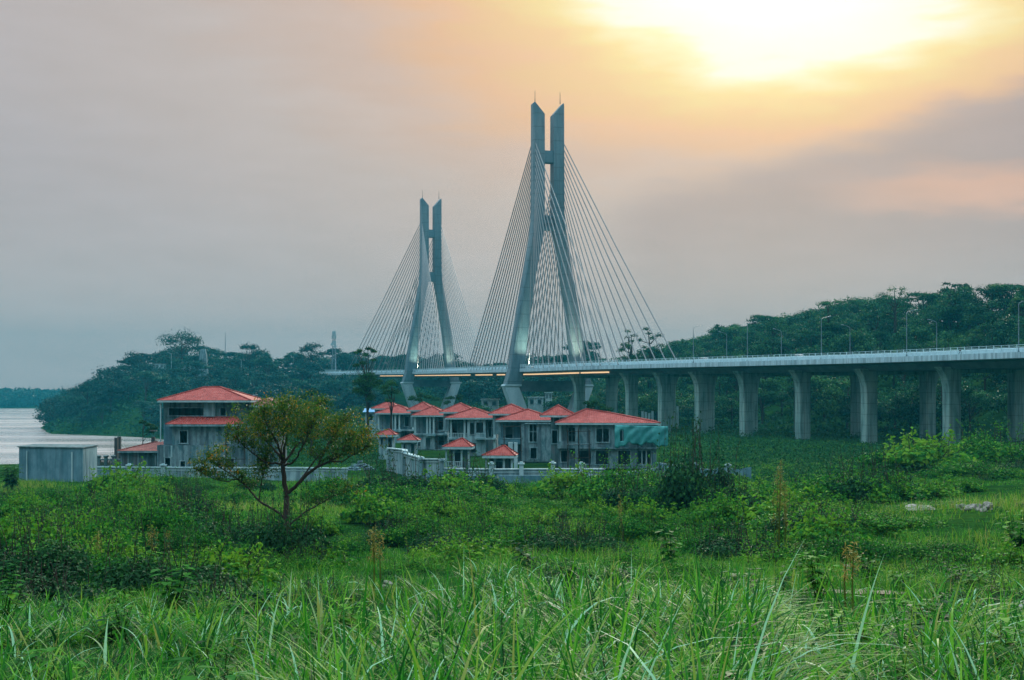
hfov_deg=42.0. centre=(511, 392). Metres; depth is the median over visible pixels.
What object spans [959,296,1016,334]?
hill tree
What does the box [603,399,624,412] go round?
tree
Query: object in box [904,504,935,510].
boulder
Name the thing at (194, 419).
villa
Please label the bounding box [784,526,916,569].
bush
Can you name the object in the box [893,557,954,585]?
bush
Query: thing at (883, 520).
bush
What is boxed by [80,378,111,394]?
riverside tree
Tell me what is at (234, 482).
bush
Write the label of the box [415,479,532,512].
bush
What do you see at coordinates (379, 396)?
riverside tree
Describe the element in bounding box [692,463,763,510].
bush
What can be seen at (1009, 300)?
tall tree
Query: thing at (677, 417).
hoarding
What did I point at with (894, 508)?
bush
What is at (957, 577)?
weed
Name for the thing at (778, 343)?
hill tree
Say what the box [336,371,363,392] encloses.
riverside tree
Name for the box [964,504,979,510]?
rubble stone
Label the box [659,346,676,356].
hill tree
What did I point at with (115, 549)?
bush
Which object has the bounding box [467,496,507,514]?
bush
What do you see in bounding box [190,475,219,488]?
bush
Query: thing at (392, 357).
riverside tree
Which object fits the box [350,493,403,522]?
bush
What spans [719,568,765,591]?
weed
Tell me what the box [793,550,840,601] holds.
weed
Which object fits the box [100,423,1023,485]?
ground cover
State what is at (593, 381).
riverside tree
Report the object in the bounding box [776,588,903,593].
path
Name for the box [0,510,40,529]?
bush
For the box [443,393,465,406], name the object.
tall tree
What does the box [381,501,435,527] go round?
bush
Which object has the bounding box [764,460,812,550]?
reed
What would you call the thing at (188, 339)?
tall tree
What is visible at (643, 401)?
hill tree
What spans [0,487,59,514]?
bush
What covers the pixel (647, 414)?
tree
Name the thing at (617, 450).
window
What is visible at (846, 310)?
hill tree
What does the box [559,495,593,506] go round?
bush
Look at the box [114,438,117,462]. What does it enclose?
concrete column
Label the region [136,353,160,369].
riverside tree
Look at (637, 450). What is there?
window
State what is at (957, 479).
bush
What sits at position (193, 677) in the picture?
weed
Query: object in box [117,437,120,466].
concrete column
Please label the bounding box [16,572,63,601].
weed
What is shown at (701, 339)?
hill tree
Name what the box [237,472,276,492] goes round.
bush
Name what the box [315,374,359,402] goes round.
riverside tree
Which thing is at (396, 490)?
bush
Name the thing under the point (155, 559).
weed
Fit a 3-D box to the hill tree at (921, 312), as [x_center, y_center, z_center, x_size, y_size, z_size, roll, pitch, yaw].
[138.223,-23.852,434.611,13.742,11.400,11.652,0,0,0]
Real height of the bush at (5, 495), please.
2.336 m
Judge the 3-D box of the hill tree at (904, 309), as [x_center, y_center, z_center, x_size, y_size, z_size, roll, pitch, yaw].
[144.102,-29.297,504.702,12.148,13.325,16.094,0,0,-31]
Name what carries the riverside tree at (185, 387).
on the ground at (970, 520)
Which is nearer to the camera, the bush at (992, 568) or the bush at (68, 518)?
the bush at (992, 568)
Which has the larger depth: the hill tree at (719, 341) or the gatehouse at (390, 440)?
the hill tree at (719, 341)
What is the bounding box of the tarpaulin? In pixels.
[615,425,667,447]
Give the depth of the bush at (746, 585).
30.98 m
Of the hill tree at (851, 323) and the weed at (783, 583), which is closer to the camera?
the weed at (783, 583)
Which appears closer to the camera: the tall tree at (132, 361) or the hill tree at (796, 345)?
the hill tree at (796, 345)
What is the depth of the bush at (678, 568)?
39.96 m
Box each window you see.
[167,407,203,415]
[178,430,188,443]
[469,422,474,434]
[475,422,483,433]
[551,430,557,443]
[579,450,591,464]
[594,450,608,464]
[595,428,609,442]
[617,450,630,464]
[637,450,651,464]
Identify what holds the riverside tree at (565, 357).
on the ground at (970, 520)
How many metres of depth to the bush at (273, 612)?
23.44 m
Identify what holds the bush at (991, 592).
on the ground at (970, 520)
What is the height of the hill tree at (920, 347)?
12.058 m
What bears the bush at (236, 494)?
on the ground at (970, 520)
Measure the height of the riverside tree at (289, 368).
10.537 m
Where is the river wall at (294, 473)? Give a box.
[97,463,348,481]
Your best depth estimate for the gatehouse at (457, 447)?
205.26 m
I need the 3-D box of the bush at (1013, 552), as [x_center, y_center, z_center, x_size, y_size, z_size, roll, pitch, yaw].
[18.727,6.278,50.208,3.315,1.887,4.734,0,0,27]
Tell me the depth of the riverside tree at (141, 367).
778.81 m
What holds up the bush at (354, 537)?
on the ground at (970, 520)
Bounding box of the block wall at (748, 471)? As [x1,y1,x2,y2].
[657,462,750,478]
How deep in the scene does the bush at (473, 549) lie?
49.83 m
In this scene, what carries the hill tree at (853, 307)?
on the ground at (970, 520)
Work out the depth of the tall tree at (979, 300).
409.86 m
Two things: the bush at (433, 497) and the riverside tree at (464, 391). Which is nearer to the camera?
the bush at (433, 497)
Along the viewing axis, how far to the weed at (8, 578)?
30.65 m
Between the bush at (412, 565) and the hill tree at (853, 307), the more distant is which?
the hill tree at (853, 307)
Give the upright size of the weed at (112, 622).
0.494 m
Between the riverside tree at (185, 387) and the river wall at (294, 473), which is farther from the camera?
the riverside tree at (185, 387)
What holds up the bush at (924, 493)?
on the ground at (970, 520)
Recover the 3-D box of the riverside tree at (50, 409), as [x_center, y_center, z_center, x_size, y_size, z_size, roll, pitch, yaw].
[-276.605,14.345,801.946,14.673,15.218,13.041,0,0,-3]
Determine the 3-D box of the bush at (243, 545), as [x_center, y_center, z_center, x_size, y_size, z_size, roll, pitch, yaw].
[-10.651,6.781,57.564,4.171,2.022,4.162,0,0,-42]
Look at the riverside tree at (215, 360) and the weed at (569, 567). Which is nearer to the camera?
the weed at (569, 567)
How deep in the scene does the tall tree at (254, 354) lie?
810.25 m
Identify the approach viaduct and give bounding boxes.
[568,344,1023,444]
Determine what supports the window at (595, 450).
in the townhouse at (600, 424)
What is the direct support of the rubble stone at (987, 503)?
on the ground at (970, 520)
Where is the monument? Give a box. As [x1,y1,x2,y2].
[198,349,207,376]
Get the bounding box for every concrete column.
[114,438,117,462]
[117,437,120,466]
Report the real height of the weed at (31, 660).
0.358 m
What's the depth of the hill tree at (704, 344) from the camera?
573.84 m
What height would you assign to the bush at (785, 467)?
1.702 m
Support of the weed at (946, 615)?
on the ground at (970, 520)
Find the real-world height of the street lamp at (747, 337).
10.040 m
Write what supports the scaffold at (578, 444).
on the ground at (970, 520)
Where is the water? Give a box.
[0,408,163,463]
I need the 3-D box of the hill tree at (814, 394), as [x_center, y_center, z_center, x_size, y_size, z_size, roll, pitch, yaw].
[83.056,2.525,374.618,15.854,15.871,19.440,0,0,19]
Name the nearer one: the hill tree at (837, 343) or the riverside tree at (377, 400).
the hill tree at (837, 343)
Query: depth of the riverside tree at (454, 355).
865.63 m
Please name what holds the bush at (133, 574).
on the ground at (970, 520)
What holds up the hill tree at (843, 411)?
on the ground at (970, 520)
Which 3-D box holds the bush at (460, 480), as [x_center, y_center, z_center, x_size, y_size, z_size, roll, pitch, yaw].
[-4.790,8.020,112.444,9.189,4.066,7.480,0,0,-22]
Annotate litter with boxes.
[382,580,396,588]
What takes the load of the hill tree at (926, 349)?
on the ground at (970, 520)
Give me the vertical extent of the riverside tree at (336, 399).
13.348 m
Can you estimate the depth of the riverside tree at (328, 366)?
873.62 m
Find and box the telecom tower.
[331,331,336,369]
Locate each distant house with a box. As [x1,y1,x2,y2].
[151,364,165,373]
[177,365,197,377]
[480,399,499,410]
[527,397,543,412]
[544,392,552,410]
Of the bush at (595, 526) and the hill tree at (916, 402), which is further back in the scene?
the hill tree at (916, 402)
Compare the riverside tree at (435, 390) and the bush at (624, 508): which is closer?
the bush at (624, 508)
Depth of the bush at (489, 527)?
75.76 m
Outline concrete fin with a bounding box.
[508,442,517,467]
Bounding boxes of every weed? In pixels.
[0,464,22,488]
[0,560,25,586]
[0,574,33,619]
[1,649,52,678]
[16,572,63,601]
[17,545,48,579]
[25,647,102,679]
[51,562,86,585]
[51,596,70,620]
[95,604,144,642]
[96,588,139,608]
[107,601,139,643]
[125,548,170,590]
[150,558,198,611]
[164,657,262,679]
[177,638,246,679]
[183,573,206,588]
[263,556,281,573]
[325,598,367,641]
[390,634,459,679]
[506,540,545,569]
[549,553,582,587]
[587,597,638,625]
[608,566,635,589]
[645,580,679,597]
[653,530,684,564]
[714,672,741,679]
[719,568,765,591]
[774,566,795,593]
[788,589,813,612]
[790,555,808,578]
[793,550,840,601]
[804,607,845,639]
[815,602,848,620]
[825,611,874,655]
[841,562,868,581]
[850,551,885,583]
[872,604,943,660]
[879,659,930,679]
[887,570,917,590]
[899,594,948,627]
[901,593,963,642]
[919,596,957,620]
[940,562,968,589]
[960,567,991,592]
[977,614,1023,677]
[990,576,1009,590]
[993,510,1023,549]
[1001,589,1022,610]
[1014,559,1023,579]
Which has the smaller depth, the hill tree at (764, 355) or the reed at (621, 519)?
the reed at (621, 519)
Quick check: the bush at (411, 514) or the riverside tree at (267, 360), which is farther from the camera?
the riverside tree at (267, 360)
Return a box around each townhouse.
[371,402,413,442]
[406,401,448,449]
[439,402,497,455]
[488,403,550,462]
[539,404,660,467]
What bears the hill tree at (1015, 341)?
on the ground at (970, 520)
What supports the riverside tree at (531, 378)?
on the ground at (970, 520)
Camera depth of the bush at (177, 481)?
140.40 m
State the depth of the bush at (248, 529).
65.69 m
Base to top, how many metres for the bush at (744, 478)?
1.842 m
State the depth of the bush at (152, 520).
67.10 m
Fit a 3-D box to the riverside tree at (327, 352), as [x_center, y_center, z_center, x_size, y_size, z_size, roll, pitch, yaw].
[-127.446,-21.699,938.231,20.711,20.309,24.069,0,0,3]
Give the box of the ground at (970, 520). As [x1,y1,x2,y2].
[0,312,1023,679]
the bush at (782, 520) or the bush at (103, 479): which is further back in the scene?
the bush at (103, 479)
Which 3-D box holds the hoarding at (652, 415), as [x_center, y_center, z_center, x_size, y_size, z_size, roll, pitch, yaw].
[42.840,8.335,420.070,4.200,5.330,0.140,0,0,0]
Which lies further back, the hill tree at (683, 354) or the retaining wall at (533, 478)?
the hill tree at (683, 354)
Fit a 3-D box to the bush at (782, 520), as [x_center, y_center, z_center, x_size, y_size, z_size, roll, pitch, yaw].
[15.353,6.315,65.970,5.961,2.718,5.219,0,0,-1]
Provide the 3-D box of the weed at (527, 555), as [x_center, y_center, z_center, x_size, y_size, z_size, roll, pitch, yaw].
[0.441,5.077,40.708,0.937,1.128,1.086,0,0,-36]
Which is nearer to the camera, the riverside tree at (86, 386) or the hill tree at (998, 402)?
the hill tree at (998, 402)
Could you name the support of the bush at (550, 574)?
on the ground at (970, 520)
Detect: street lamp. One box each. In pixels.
[693,325,701,362]
[747,321,756,354]
[821,316,830,352]
[906,309,916,355]
[928,319,936,347]
[1018,301,1022,351]
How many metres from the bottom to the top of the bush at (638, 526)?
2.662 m
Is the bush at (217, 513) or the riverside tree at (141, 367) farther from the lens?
the riverside tree at (141, 367)
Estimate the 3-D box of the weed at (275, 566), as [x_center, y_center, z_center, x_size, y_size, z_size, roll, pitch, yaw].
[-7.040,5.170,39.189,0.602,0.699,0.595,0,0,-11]
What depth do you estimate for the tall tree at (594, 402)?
249.35 m
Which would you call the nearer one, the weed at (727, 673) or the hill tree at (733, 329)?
the weed at (727, 673)
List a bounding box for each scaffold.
[223,424,245,466]
[435,420,448,450]
[502,425,522,455]
[566,427,590,467]
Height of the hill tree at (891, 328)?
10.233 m
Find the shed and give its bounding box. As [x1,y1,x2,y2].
[363,408,377,438]
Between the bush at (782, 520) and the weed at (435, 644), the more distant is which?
the bush at (782, 520)
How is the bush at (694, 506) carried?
on the ground at (970, 520)
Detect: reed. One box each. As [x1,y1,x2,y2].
[91,531,101,575]
[146,527,165,568]
[162,528,175,568]
[360,525,397,603]
[616,490,635,547]
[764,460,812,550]
[781,484,805,552]
[828,541,877,619]
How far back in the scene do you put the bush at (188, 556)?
43.89 m
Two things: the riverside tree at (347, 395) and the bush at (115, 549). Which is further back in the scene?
the riverside tree at (347, 395)
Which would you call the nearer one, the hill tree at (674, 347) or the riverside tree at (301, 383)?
the hill tree at (674, 347)
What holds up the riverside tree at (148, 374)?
on the ground at (970, 520)
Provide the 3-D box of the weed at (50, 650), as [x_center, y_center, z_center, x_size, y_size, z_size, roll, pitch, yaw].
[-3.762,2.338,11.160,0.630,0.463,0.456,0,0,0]
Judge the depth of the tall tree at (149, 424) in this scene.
224.46 m
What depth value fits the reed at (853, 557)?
22.04 m
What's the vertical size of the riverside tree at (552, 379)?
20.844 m
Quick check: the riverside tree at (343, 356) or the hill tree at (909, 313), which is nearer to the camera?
the hill tree at (909, 313)
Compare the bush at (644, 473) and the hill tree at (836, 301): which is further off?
the hill tree at (836, 301)
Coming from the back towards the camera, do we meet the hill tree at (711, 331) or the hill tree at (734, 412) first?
the hill tree at (711, 331)
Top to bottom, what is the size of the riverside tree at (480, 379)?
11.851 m
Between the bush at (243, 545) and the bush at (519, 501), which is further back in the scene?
the bush at (519, 501)
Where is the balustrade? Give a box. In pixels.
[97,455,119,465]
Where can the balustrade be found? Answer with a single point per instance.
(105, 459)
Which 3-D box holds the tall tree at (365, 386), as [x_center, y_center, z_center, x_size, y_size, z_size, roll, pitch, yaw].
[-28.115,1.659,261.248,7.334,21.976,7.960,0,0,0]
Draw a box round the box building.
[17,444,97,481]
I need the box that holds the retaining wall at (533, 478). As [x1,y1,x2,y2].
[427,468,657,483]
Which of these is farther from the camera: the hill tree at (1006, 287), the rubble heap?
the hill tree at (1006, 287)
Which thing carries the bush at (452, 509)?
on the ground at (970, 520)
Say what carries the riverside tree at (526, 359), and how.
on the ground at (970, 520)
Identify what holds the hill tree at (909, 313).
on the ground at (970, 520)
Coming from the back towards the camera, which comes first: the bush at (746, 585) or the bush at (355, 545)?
the bush at (355, 545)
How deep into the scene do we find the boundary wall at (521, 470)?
163.56 m
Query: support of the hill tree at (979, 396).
on the ground at (970, 520)
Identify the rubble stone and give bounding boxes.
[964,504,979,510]
[982,501,992,509]
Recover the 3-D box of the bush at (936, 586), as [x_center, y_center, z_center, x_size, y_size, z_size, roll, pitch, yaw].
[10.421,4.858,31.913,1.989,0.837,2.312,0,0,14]
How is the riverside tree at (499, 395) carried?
on the ground at (970, 520)
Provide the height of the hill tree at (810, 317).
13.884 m
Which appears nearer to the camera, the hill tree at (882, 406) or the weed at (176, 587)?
the weed at (176, 587)
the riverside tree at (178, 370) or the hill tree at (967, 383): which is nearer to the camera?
the hill tree at (967, 383)
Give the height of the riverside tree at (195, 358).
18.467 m
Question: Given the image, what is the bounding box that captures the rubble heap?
[347,460,374,470]
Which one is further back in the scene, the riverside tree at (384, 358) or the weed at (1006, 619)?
the riverside tree at (384, 358)
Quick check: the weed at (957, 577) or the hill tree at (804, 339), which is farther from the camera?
the hill tree at (804, 339)
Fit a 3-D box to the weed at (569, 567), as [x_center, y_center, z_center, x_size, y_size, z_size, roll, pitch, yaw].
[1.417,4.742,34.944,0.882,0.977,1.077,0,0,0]
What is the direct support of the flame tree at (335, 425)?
on the ground at (970, 520)
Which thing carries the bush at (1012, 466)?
on the ground at (970, 520)
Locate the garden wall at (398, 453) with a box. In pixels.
[385,448,445,479]
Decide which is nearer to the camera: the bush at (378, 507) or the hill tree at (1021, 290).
the bush at (378, 507)
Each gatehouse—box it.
[374,428,398,458]
[396,434,421,454]
[442,437,475,467]
[481,445,518,468]
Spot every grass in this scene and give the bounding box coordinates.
[0,458,1023,606]
[0,530,1023,679]
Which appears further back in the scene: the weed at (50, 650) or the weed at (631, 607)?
the weed at (631, 607)
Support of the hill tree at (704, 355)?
on the ground at (970, 520)
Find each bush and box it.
[0,481,78,507]
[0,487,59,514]
[0,488,16,506]
[0,501,83,554]
[0,502,100,585]
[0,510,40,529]
[0,512,40,528]
[0,545,115,607]
[6,530,84,561]
[7,495,66,519]
[20,502,60,527]
[21,505,49,521]
[26,497,90,534]
[27,540,138,583]
[32,504,85,526]
[40,503,128,543]
[49,498,159,556]
[50,485,132,527]
[67,486,105,511]
[68,526,159,562]
[70,456,161,497]
[72,474,166,522]
[76,519,244,598]
[77,588,201,621]
[93,491,209,537]
[131,478,216,536]
[131,518,246,559]
[136,471,176,493]
[138,465,194,489]
[143,484,189,503]
[149,539,237,567]
[154,558,301,615]
[155,479,221,516]
[171,469,206,499]
[171,488,260,530]
[173,536,286,589]
[183,493,271,548]
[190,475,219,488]
[197,483,271,509]
[213,481,239,492]
[223,525,294,554]
[226,477,250,486]
[236,604,313,622]
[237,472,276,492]
[239,476,334,561]
[246,547,299,572]
[248,545,297,561]
[259,505,294,528]
[262,500,311,531]
[274,569,363,606]
[276,543,346,577]
[285,535,336,569]
[289,505,348,534]
[289,535,360,571]
[291,461,363,506]
[323,532,391,555]
[334,474,435,505]
[335,530,376,544]
[336,480,410,525]
[344,554,407,566]
[348,449,436,492]
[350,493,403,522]
[359,511,417,546]
[371,552,454,574]
[375,502,465,546]
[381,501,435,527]
[387,514,460,547]
[399,483,476,521]
[399,515,491,555]
[403,533,474,561]
[410,491,476,522]
[415,465,504,496]
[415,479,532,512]
[423,529,521,567]
[428,450,508,492]
[443,496,520,531]
[453,510,512,540]
[458,489,486,506]
[461,509,574,550]
[465,559,577,579]
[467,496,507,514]
[484,474,519,498]
[490,505,522,514]
[504,497,530,504]
[505,475,535,491]
[509,513,533,526]
[515,486,534,499]
[515,504,607,558]
[515,505,562,533]
[518,491,572,509]
[524,551,610,587]
[527,459,602,500]
[530,512,640,559]
[536,473,569,486]
[546,492,567,500]
[546,505,581,517]
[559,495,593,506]
[561,448,668,503]
[566,514,603,538]
[569,511,618,528]
[579,493,620,521]
[582,543,672,571]
[588,516,660,544]
[592,461,659,510]
[597,506,692,545]
[610,493,633,513]
[612,493,676,524]
[619,462,668,483]
[633,477,739,514]
[640,556,745,582]
[647,411,741,509]
[647,516,708,541]
[663,505,704,527]
[669,515,761,555]
[673,494,719,527]
[675,519,718,538]
[682,508,794,565]
[688,485,757,511]
[688,487,752,532]
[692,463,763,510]
[694,572,793,599]
[720,471,778,500]
[722,537,805,569]
[730,480,837,533]
[732,493,874,536]
[734,472,752,481]
[744,468,832,503]
[755,501,875,548]
[756,463,779,472]
[759,491,879,532]
[779,463,795,470]
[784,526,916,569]
[785,460,922,505]
[812,498,859,509]
[818,440,916,502]
[832,503,886,512]
[837,506,970,538]
[844,496,908,512]
[848,424,981,474]
[861,493,888,505]
[866,467,920,504]
[867,462,930,499]
[876,504,906,510]
[881,535,984,566]
[888,496,983,508]
[893,542,1011,577]
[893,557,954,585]
[899,476,969,501]
[901,594,965,610]
[903,493,943,500]
[904,473,927,482]
[910,575,985,596]
[911,457,1022,481]
[911,458,949,475]
[927,567,1023,608]
[944,418,1023,463]
[947,475,987,493]
[953,474,984,482]
[959,556,1023,581]
[967,537,1023,572]
[968,471,992,481]
[997,455,1023,470]
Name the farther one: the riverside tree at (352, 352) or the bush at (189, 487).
the riverside tree at (352, 352)
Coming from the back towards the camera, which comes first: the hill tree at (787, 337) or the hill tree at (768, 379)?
the hill tree at (787, 337)
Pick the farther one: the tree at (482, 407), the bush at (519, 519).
the tree at (482, 407)
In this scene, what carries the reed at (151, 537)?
on the ground at (970, 520)
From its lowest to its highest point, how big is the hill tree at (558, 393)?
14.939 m
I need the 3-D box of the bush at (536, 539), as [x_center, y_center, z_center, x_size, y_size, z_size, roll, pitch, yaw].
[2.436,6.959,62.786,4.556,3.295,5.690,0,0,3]
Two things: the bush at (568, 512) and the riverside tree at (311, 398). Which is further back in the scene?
the riverside tree at (311, 398)
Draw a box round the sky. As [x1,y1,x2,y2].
[0,0,1023,389]
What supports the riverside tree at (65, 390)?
on the ground at (970, 520)
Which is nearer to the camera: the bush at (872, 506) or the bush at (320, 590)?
the bush at (320, 590)
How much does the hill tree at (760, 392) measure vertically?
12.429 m
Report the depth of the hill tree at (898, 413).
322.33 m
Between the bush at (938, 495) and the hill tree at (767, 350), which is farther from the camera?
the hill tree at (767, 350)
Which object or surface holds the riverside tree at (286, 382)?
on the ground at (970, 520)
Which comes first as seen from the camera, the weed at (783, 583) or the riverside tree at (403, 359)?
the weed at (783, 583)
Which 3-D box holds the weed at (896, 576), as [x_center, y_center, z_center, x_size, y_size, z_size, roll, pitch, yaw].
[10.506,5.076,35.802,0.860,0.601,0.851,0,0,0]
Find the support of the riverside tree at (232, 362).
on the ground at (970, 520)
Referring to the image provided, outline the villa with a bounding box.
[116,386,289,466]
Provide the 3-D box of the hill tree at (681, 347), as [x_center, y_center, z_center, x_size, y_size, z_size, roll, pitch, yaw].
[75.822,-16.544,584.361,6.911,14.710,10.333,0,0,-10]
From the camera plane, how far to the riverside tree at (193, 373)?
757.73 m
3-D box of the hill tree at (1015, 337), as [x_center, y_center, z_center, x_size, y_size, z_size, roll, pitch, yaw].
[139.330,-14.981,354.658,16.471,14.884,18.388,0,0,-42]
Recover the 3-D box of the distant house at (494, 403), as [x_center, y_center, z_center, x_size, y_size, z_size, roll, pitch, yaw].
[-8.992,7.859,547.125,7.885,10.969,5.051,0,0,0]
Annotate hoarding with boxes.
[641,411,653,419]
[676,406,678,426]
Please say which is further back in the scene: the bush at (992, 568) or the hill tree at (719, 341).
the hill tree at (719, 341)
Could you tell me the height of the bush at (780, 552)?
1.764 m
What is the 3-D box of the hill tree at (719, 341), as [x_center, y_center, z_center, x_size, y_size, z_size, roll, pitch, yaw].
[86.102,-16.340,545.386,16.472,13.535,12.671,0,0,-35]
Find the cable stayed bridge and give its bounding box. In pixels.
[316,102,684,411]
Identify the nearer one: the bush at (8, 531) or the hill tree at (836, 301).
the bush at (8, 531)
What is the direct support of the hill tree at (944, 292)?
on the ground at (970, 520)
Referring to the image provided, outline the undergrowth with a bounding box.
[42,306,1023,439]
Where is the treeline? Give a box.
[0,386,64,406]
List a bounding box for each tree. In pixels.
[32,401,72,425]
[37,396,66,410]
[38,406,59,418]
[39,393,61,413]
[58,386,77,395]
[60,387,80,403]
[70,383,98,403]
[72,379,98,396]
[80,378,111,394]
[89,365,138,399]
[105,364,140,377]
[117,350,147,371]
[117,356,157,362]
[120,370,167,400]
[127,361,164,379]
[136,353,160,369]
[137,420,158,443]
[140,371,173,389]
[141,404,163,421]
[146,403,163,425]
[147,351,165,362]
[149,373,196,397]
[153,393,172,404]
[154,327,211,363]
[158,355,182,368]
[159,345,190,355]
[163,367,182,378]
[164,356,197,377]
[168,382,193,394]
[175,360,213,374]
[183,355,208,374]
[184,370,210,386]
[185,388,392,557]
[189,346,210,351]
[189,372,212,388]
[201,377,234,389]
[204,346,223,362]
[207,356,221,370]
[214,351,244,358]
[214,356,252,368]
[217,365,252,389]
[221,356,257,371]
[234,342,269,369]
[241,383,279,397]
[249,356,283,375]
[264,361,286,373]
[269,384,295,395]
[280,379,297,394]
[281,357,293,367]
[282,351,305,366]
[284,367,297,377]
[284,380,321,393]
[288,368,316,389]
[293,342,327,370]
[293,388,335,458]
[295,360,324,383]
[300,393,323,406]
[306,357,329,371]
[306,372,330,384]
[312,373,344,392]
[314,357,342,371]
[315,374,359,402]
[318,348,347,357]
[323,407,340,414]
[325,395,343,407]
[329,352,354,371]
[335,388,365,408]
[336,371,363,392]
[344,353,369,371]
[344,414,364,426]
[345,404,365,418]
[348,351,372,356]
[350,346,385,451]
[356,390,385,407]
[357,364,372,370]
[362,390,383,405]
[363,356,382,368]
[371,353,396,367]
[379,379,400,429]
[381,356,405,366]
[383,363,396,368]
[385,365,403,389]
[388,355,405,367]
[407,393,440,403]
[416,357,435,367]
[423,354,444,369]
[429,356,466,379]
[431,387,446,395]
[432,377,461,387]
[435,353,462,359]
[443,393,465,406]
[444,382,475,400]
[457,381,479,403]
[458,377,475,383]
[463,362,483,380]
[466,403,493,411]
[468,379,499,400]
[472,377,487,382]
[484,362,507,380]
[490,386,521,400]
[494,377,524,391]
[505,391,538,400]
[524,377,550,380]
[525,352,543,362]
[532,355,563,365]
[537,391,567,396]
[538,361,560,380]
[542,394,570,409]
[547,353,568,361]
[552,391,573,401]
[562,393,572,407]
[563,343,601,349]
[563,355,597,362]
[569,378,601,385]
[583,399,613,411]
[584,340,600,357]
[585,350,602,362]
[591,383,604,394]
[593,379,605,390]
[593,390,622,408]
[597,388,638,414]
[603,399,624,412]
[616,329,640,361]
[617,381,624,390]
[617,405,639,416]
[619,380,643,398]
[633,346,662,356]
[637,327,664,387]
[638,377,657,395]
[638,387,682,420]
[638,406,655,418]
[653,393,693,416]
[658,350,682,360]
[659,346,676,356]
[661,349,697,360]
[664,341,694,357]
[666,350,695,359]
[676,377,720,395]
[677,339,690,355]
[678,342,706,357]
[678,350,714,359]
[679,397,719,417]
[690,334,714,348]
[692,340,714,353]
[703,338,736,356]
[705,328,736,334]
[709,343,738,358]
[710,324,723,339]
[713,325,745,352]
[714,349,745,358]
[715,391,738,427]
[719,325,756,346]
[722,377,737,400]
[730,352,762,380]
[733,324,763,337]
[733,353,758,357]
[734,332,782,354]
[736,388,785,423]
[737,329,760,336]
[745,318,759,335]
[745,323,779,335]
[746,314,777,327]
[746,338,802,356]
[754,317,789,350]
[758,354,773,386]
[758,376,778,419]
[758,378,813,415]
[761,330,794,355]
[769,334,814,355]
[771,317,786,332]
[777,307,819,324]
[778,343,831,356]
[780,375,835,412]
[783,313,809,326]
[787,328,839,347]
[790,329,826,350]
[792,338,802,350]
[793,376,849,419]
[800,338,836,354]
[808,300,845,345]
[809,306,838,319]
[809,321,852,352]
[811,376,849,403]
[813,377,849,428]
[816,375,849,380]
[820,319,869,353]
[824,327,878,354]
[825,298,847,309]
[825,304,859,320]
[831,301,859,321]
[834,391,887,422]
[839,295,880,309]
[842,319,868,350]
[847,302,884,316]
[847,338,878,352]
[853,345,887,353]
[863,328,894,348]
[865,307,882,338]
[866,295,908,306]
[873,285,915,340]
[875,301,912,313]
[877,317,911,333]
[877,377,919,428]
[881,388,919,431]
[885,323,941,351]
[898,341,927,376]
[899,291,945,314]
[900,301,914,318]
[900,378,981,431]
[901,309,951,331]
[907,301,930,320]
[915,305,953,330]
[917,373,975,392]
[918,345,944,351]
[922,298,947,327]
[927,327,967,350]
[934,285,973,302]
[935,287,951,303]
[935,298,967,326]
[936,285,999,329]
[936,383,940,419]
[938,282,964,332]
[940,377,991,408]
[958,305,996,325]
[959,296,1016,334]
[961,283,974,297]
[961,322,1014,349]
[961,390,994,430]
[966,285,1017,323]
[967,326,982,349]
[980,392,1006,413]
[982,283,1022,319]
[986,312,1023,338]
[991,380,1006,397]
[995,340,1023,373]
[997,320,1023,344]
[999,283,1021,293]
[1000,293,1023,317]
[1004,324,1023,347]
[1005,286,1023,312]
[1006,294,1023,328]
[1011,337,1023,347]
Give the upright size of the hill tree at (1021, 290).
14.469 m
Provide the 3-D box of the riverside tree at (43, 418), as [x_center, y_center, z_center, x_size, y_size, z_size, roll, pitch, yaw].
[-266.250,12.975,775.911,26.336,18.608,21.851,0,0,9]
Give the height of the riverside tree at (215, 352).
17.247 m
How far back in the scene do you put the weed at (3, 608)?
19.93 m
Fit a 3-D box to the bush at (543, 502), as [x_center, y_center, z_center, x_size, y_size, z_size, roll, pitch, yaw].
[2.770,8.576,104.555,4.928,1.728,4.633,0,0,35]
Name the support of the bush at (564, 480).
on the ground at (970, 520)
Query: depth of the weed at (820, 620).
14.51 m
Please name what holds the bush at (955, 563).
on the ground at (970, 520)
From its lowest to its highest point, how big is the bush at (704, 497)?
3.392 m
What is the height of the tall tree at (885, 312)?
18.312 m
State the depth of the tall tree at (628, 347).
469.55 m
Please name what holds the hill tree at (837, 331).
on the ground at (970, 520)
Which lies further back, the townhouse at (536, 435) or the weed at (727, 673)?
the townhouse at (536, 435)
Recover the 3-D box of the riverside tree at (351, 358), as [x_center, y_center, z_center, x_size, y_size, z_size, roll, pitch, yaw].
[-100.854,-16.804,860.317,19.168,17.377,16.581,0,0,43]
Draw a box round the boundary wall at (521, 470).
[444,461,604,475]
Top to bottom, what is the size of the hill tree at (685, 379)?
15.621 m
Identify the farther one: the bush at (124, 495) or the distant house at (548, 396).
the distant house at (548, 396)
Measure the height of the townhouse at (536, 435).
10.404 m
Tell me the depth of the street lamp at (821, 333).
303.91 m
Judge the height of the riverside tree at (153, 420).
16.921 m
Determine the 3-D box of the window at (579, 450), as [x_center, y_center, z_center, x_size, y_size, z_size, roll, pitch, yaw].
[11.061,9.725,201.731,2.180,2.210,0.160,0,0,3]
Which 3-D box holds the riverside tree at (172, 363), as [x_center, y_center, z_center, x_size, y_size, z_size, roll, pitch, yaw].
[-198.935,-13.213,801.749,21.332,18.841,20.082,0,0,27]
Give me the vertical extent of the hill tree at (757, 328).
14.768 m
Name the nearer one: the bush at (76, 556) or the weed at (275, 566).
the bush at (76, 556)

